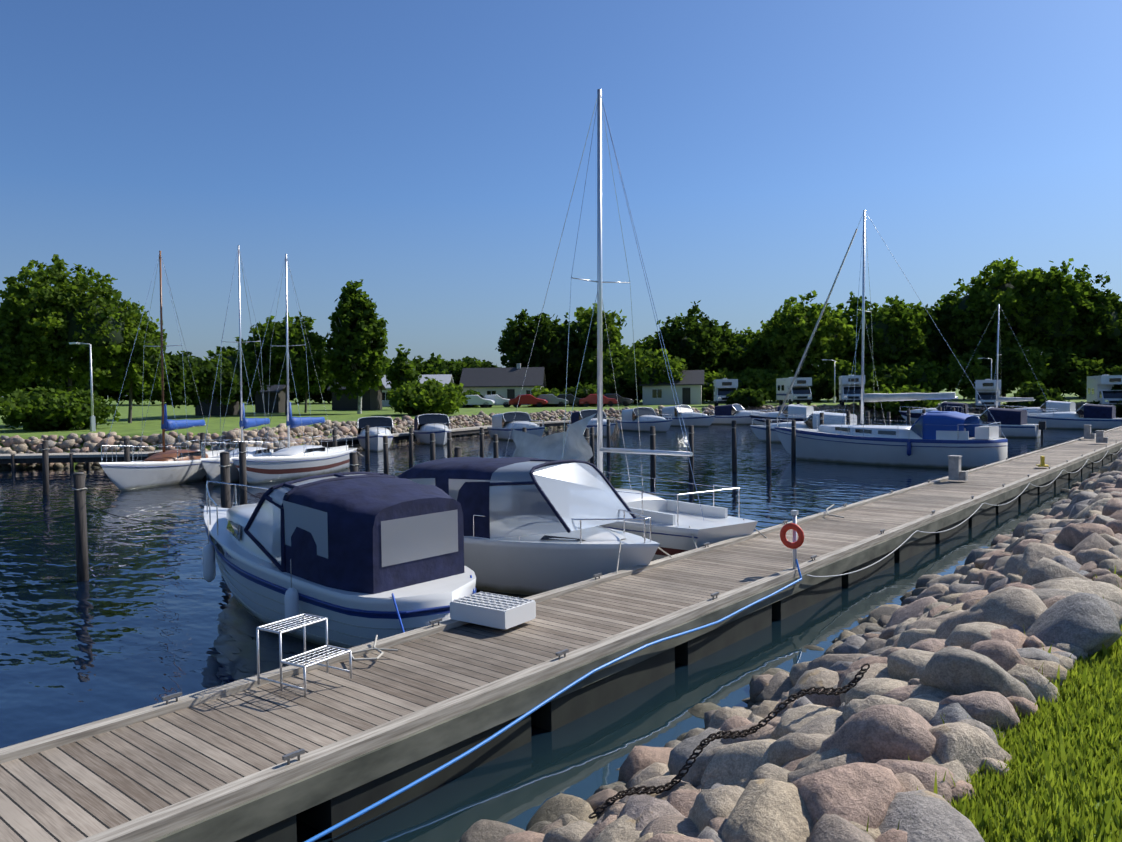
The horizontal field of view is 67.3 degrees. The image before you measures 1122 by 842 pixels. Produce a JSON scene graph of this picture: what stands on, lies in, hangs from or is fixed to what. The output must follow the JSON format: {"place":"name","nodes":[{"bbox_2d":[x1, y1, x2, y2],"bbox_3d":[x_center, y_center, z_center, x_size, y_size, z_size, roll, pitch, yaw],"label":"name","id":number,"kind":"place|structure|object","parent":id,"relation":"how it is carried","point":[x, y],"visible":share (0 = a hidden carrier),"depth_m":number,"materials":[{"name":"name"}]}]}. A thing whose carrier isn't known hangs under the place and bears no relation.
{"place":"outdoors","nodes":[
{"label":"outdoors","id":0,"kind":"place"},
{"bbox_2d":[0,427,817,527],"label":"mooring lines","id":1,"kind":"object","parent":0,"point":[144,521],"visible":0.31,"depth_m":14.35,"materials":[{"name":"fabric"}]},
{"bbox_2d":[459,363,545,404],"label":"house","id":2,"kind":"structure","parent":0,"point":[506,383],"depth_m":107.53,"materials":[{"name":"grey"}]},
{"bbox_2d":[0,416,1121,841],"bbox_3d":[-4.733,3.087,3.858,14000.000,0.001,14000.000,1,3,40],"label":"water","id":3,"kind":"structure","parent":0,"point":[144,614],"depth_m":12.34,"materials":[{"name":"blue liquid"}]},
{"bbox_2d":[100,251,230,490],"bbox_3d":[-14.431,-1.731,30.817,2.100,8.884,7.508,0,2,8],"label":"sail boat","id":4,"kind":"object","parent":3,"relation":"on","point":[167,467],"visible":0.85,"depth_m":30.27,"materials":[{"name":"white plastic"}]},
{"bbox_2d":[200,245,287,485],"bbox_3d":[-12.110,-1.995,31.925,2.000,9.277,7.108,-1,2,2],"label":"sail boat","id":5,"kind":"object","parent":3,"relation":"on","point":[211,467],"visible":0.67,"depth_m":31.79,"materials":[{"name":"white plastic"}]},
{"bbox_2d":[231,254,363,483],"bbox_3d":[-10.375,-1.893,32.556,2.250,8.987,7.908,0,2,14],"label":"sail boat","id":6,"kind":"object","parent":3,"relation":"on","point":[289,462],"visible":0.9,"depth_m":32.13,"materials":[{"name":"white plastic"}]},
{"bbox_2d":[202,471,476,650],"bbox_3d":[-3.454,1.895,11.824,6.257,2.395,2.380,1,3,40],"label":"boat","id":7,"kind":"object","parent":3,"relation":"on","point":[358,558],"visible":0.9,"depth_m":10.31,"materials":[{"name":"blue"}]},
{"bbox_2d":[356,416,393,451],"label":"boat","id":8,"kind":"object","parent":3,"relation":"on","point":[380,427],"visible":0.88,"depth_m":47.28,"materials":[{"name":"white plastic"}]},
{"bbox_2d":[413,414,451,445],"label":"boat","id":9,"kind":"object","parent":3,"relation":"on","point":[425,425],"visible":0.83,"depth_m":52.11,"materials":[{"name":"white plastic"}]},
{"bbox_2d":[41,404,966,581],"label":"mooring posts","id":10,"kind":"object","parent":3,"relation":"in","point":[82,562],"visible":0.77,"depth_m":27.80,"materials":[{"name":"wood"}]},
{"bbox_2d":[487,412,544,440],"bbox_3d":[-2.722,0.473,55.465,2.100,2.172,6.895,-2,2,-30],"label":"boat","id":11,"kind":"object","parent":3,"relation":"on","point":[502,426],"visible":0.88,"depth_m":55.46,"materials":[{"name":"white plastic"}]},
{"bbox_2d":[397,457,671,595],"bbox_3d":[-0.768,1.817,14.006,5.750,2.432,2.568,1,3,40],"label":"motorboat","id":12,"kind":"object","parent":3,"relation":"on","point":[532,527],"visible":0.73,"depth_m":12.98,"materials":[{"name":"white plastic"}]},
{"bbox_2d":[0,426,1121,841],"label":"pier","id":13,"kind":"structure","parent":3,"relation":"in","point":[210,764],"depth_m":7.44,"materials":[{"name":"grey wood"}]},
{"bbox_2d":[256,613,351,696],"bbox_3d":[-2.282,2.064,7.494,0.622,0.509,0.542,1,2,32],"label":"step stool","id":14,"kind":"object","parent":13,"relation":"on","point":[303,625],"visible":1,"depth_m":7.45,"materials":[{"name":"grey metal"}]},
{"bbox_2d":[450,591,535,628],"bbox_3d":[-0.769,2.124,9.504,0.800,0.213,0.550,1,2,35],"label":"boarding step","id":15,"kind":"object","parent":13,"relation":"on","point":[494,610],"visible":1,"depth_m":9.33,"materials":[{"name":"white plastic"}]},
{"bbox_2d":[161,425,1121,764],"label":"pier furniture","id":16,"kind":"object","parent":13,"relation":"on","point":[955,473],"visible":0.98,"depth_m":17.23,"materials":[{"name":"grey metal"}]},
{"bbox_2d":[304,448,1121,841],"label":"hoses","id":17,"kind":"object","parent":13,"relation":"attached to","point":[406,788],"visible":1,"depth_m":7.73,"materials":[{"name":"blue rubber"}]},
{"bbox_2d":[780,510,803,568],"bbox_3d":[3.288,1.882,11.907,0.370,1.230,0.162,1,3,40],"label":"lifebuoy post","id":18,"kind":"object","parent":13,"relation":"attached to","point":[796,543],"visible":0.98,"depth_m":11.89,"materials":[{"name":"red plastic"}]},
{"bbox_2d":[567,409,615,436],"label":"boat","id":19,"kind":"object","parent":3,"relation":"on","point":[579,415],"visible":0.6,"depth_m":59.03,"materials":[{"name":"white plastic"}]},
{"bbox_2d":[498,89,766,560],"bbox_3d":[0.653,-1.837,17.341,2.300,9.668,8.008,-2,2,-35],"label":"sail boat","id":20,"kind":"object","parent":3,"relation":"on","point":[677,527],"visible":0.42,"depth_m":16.39,"materials":[{"name":"white plastic"}]},
{"bbox_2d":[617,407,672,431],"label":"boat","id":21,"kind":"object","parent":3,"relation":"on","point":[648,417],"visible":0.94,"depth_m":65.06,"materials":[{"name":"white plastic"}]},
{"bbox_2d":[659,405,715,426],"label":"boat","id":22,"kind":"object","parent":3,"relation":"on","point":[689,415],"visible":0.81,"depth_m":72.80,"materials":[{"name":"white plastic"}]},
{"bbox_2d":[707,404,772,424],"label":"boat","id":23,"kind":"object","parent":3,"relation":"on","point":[728,414],"visible":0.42,"depth_m":75.56,"materials":[{"name":"white plastic"}]},
{"bbox_2d":[749,404,813,425],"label":"boat","id":24,"kind":"object","parent":3,"relation":"on","point":[800,410],"visible":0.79,"depth_m":69.97,"materials":[{"name":"white plastic"}]},
{"bbox_2d":[459,498,1121,841],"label":"rocks","id":25,"kind":"object","parent":3,"relation":"in","point":[954,653],"visible":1,"depth_m":4.93,"materials":[{"name":"stone"}]},
{"bbox_2d":[588,663,869,818],"bbox_3d":[1.032,1.859,4.966,1.851,0.681,0.114,-1,2,-17],"label":"chain","id":26,"kind":"object","parent":25,"relation":"on","point":[731,734],"visible":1,"depth_m":4.96,"materials":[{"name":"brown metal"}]},
{"bbox_2d":[750,411,856,442],"bbox_3d":[14.270,0.504,48.645,7.395,2.172,2.100,1,3,40],"label":"boat","id":27,"kind":"object","parent":3,"relation":"on","point":[759,431],"visible":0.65,"depth_m":47.67,"materials":[{"name":"white plastic"}]},
{"bbox_2d":[777,404,847,412],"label":"boat","id":28,"kind":"object","parent":3,"relation":"on","point":[778,408],"visible":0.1,"depth_m":72.03,"materials":[{"name":"white plastic"}]},
{"bbox_2d":[774,210,1007,468],"bbox_3d":[13.325,-3.284,35.071,9.618,11.113,3.239,1,3,40],"label":"sailboat","id":29,"kind":"object","parent":3,"relation":"on","point":[932,439],"visible":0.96,"depth_m":33.89,"materials":[{"name":"white plastic"}]},
{"bbox_2d":[899,401,979,420],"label":"boat","id":30,"kind":"object","parent":3,"relation":"on","point":[915,414],"visible":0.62,"depth_m":75.23,"materials":[{"name":"white plastic"}]},
{"bbox_2d":[921,407,1045,437],"bbox_3d":[26.483,0.192,53.297,7.395,2.172,2.100,1,3,40],"label":"boat","id":31,"kind":"object","parent":3,"relation":"on","point":[1014,424],"visible":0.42,"depth_m":51.41,"materials":[{"name":"white"}]},
{"bbox_2d":[944,304,1057,423],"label":"sail boat","id":32,"kind":"object","parent":3,"relation":"on","point":[1007,399],"visible":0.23,"depth_m":67.21,"materials":[{"name":"white metal"}]},
{"bbox_2d":[998,400,1075,412],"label":"boat","id":33,"kind":"object","parent":3,"relation":"on","point":[1062,406],"visible":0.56,"depth_m":73.61,"materials":[{"name":"white plastic"}]},
{"bbox_2d":[953,451,1121,573],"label":"shoreline rocks","id":34,"kind":"object","parent":3,"relation":"in","point":[1106,482],"visible":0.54,"depth_m":14.46,"materials":[{"name":"stone"}]},
{"bbox_2d":[1024,403,1121,429],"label":"boat","id":35,"kind":"object","parent":3,"relation":"on","point":[1099,417],"visible":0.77,"depth_m":59.76,"materials":[{"name":"white plastic"}]},
{"bbox_2d":[0,388,1121,841],"bbox_3d":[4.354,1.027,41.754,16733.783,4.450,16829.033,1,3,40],"label":"ground","id":36,"kind":"structure","parent":0,"point":[150,424],"depth_m":70.99,"materials":[{"name":"green plant"}]},
{"bbox_2d":[69,342,95,430],"bbox_3d":[-25.465,-1.827,44.848,1.562,4.750,0.251,0,2,23],"label":"lamp post","id":37,"kind":"object","parent":36,"relation":"on","point":[92,423],"visible":1,"depth_m":44.58,"materials":[{"name":"grey metal"}]},
{"bbox_2d":[195,397,238,415],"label":"shed","id":38,"kind":"structure","parent":36,"relation":"on","point":[232,408],"depth_m":71.76,"materials":[{"name":"wood"}]},
{"bbox_2d":[251,385,293,412],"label":"shed","id":39,"kind":"structure","parent":36,"relation":"on","point":[270,396],"depth_m":79.77,"materials":[{"name":"wood"}]},
{"bbox_2d":[0,419,615,471],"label":"jetty","id":40,"kind":"object","parent":36,"relation":"on","point":[87,457],"visible":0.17,"depth_m":36.72,"materials":[{"name":"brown wood"}]},
{"bbox_2d":[327,382,385,409],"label":"dark shed","id":41,"kind":"structure","parent":36,"relation":"on","point":[371,399],"depth_m":87.10,"materials":[{"name":"wood"}]},
{"bbox_2d":[381,374,453,406],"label":"house","id":42,"kind":"structure","parent":36,"relation":"on","point":[446,378],"depth_m":104.83,"materials":[{"name":"grey"}]},
{"bbox_2d":[461,395,495,407],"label":"car","id":43,"kind":"object","parent":36,"relation":"on","point":[479,400],"visible":0.62,"depth_m":94.31,"materials":[{"name":"white metal"}]},
{"bbox_2d":[480,395,510,407],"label":"car","id":44,"kind":"object","parent":36,"relation":"on","point":[499,399],"visible":0.65,"depth_m":95.24,"materials":[{"name":"white metal"}]},
{"bbox_2d":[509,394,547,407],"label":"car","id":45,"kind":"object","parent":36,"relation":"on","point":[529,399],"visible":0.96,"depth_m":94.20,"materials":[{"name":"red metal"}]},
{"bbox_2d":[0,401,1091,469],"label":"boulders","id":46,"kind":"object","parent":36,"relation":"on","point":[93,442],"visible":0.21,"depth_m":41.32,"materials":[{"name":"stone"}]},
{"bbox_2d":[0,258,1103,430],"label":"trees","id":47,"kind":"object","parent":36,"relation":"on","point":[353,305],"visible":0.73,"depth_m":103.65,"materials":[{"name":"green plant"}]},
{"bbox_2d":[535,394,568,406],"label":"car","id":48,"kind":"object","parent":36,"relation":"on","point":[553,399],"visible":0.56,"depth_m":95.07,"materials":[{"name":"grey metal"}]},
{"bbox_2d":[0,281,1120,420],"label":"tree foliage","id":49,"kind":"object","parent":36,"relation":"on","point":[72,326],"visible":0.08,"depth_m":105.09,"materials":[{"name":"green plant"}]},
{"bbox_2d":[0,254,1121,414],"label":"trees","id":50,"kind":"object","parent":36,"relation":"on","point":[25,343],"visible":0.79,"depth_m":69.34,"materials":[{"name":"green plant"}]},
{"bbox_2d":[0,271,1121,416],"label":"trees","id":51,"kind":"object","parent":36,"relation":"on","point":[704,340],"visible":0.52,"depth_m":107.89,"materials":[{"name":"green plant"}]},
{"bbox_2d":[553,394,582,406],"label":"car","id":52,"kind":"object","parent":36,"relation":"on","point":[570,398],"visible":0.4,"depth_m":96.00,"materials":[{"name":"black metal"}]},
{"bbox_2d":[57,309,1088,422],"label":"tree trunks","id":53,"kind":"object","parent":36,"relation":"on","point":[359,408],"depth_m":72.59,"materials":[{"name":"brown plant"}]},
{"bbox_2d":[579,394,617,406],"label":"car","id":54,"kind":"object","parent":36,"relation":"on","point":[590,399],"visible":0.94,"depth_m":93.96,"materials":[{"name":"red metal"}]},
{"bbox_2d":[603,394,633,405],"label":"car","id":55,"kind":"object","parent":36,"relation":"on","point":[625,401],"visible":0.5,"depth_m":94.80,"materials":[{"name":"black metal"}]},
{"bbox_2d":[639,370,703,404],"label":"house","id":56,"kind":"structure","parent":36,"relation":"on","point":[688,387],"depth_m":101.13,"materials":[{"name":"grey paint"}]},
{"bbox_2d":[713,378,737,405],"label":"camper","id":57,"kind":"object","parent":36,"relation":"on","point":[723,388],"visible":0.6,"depth_m":88.71,"materials":[{"name":"white"}]},
{"bbox_2d":[776,377,811,404],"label":"camper","id":58,"kind":"object","parent":36,"relation":"on","point":[801,390],"visible":0.85,"depth_m":91.43,"materials":[{"name":"white"}]},
{"bbox_2d":[822,359,835,402],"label":"lamp post","id":59,"kind":"object","parent":36,"relation":"on","point":[834,380],"visible":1,"depth_m":97.94,"materials":[{"name":"grey metal"}]},
{"bbox_2d":[838,375,864,405],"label":"camper","id":60,"kind":"object","parent":36,"relation":"on","point":[844,391],"visible":0.71,"depth_m":86.06,"materials":[{"name":"white"}]},
{"bbox_2d":[744,558,1121,841],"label":"rocks","id":61,"kind":"object","parent":36,"relation":"on","point":[1023,705],"depth_m":4.50,"materials":[{"name":"stone"}]},
{"bbox_2d":[816,564,1121,841],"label":"grass","id":62,"kind":"structure","parent":36,"relation":"on","point":[1089,682],"depth_m":3.85,"materials":[{"name":"green plant"}]},
{"bbox_2d":[978,358,991,379],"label":"lamp post","id":63,"kind":"object","parent":36,"relation":"on","point":[991,365],"visible":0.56,"depth_m":99.36,"materials":[{"name":"grey metal"}]},
{"bbox_2d":[974,379,1000,410],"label":"camper","id":64,"kind":"object","parent":36,"relation":"on","point":[985,388],"visible":0.75,"depth_m":84.99,"materials":[{"name":"white"}]},
{"bbox_2d":[1087,375,1121,404],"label":"camper","id":65,"kind":"object","parent":36,"relation":"on","point":[1099,388],"visible":0.69,"depth_m":84.72,"materials":[{"name":"white"}]},
{"bbox_2d":[0,0,1121,396],"label":"sky","id":66,"kind":"structure","parent":0,"point":[428,153],"materials":[{"name":"blue"}]}
]}

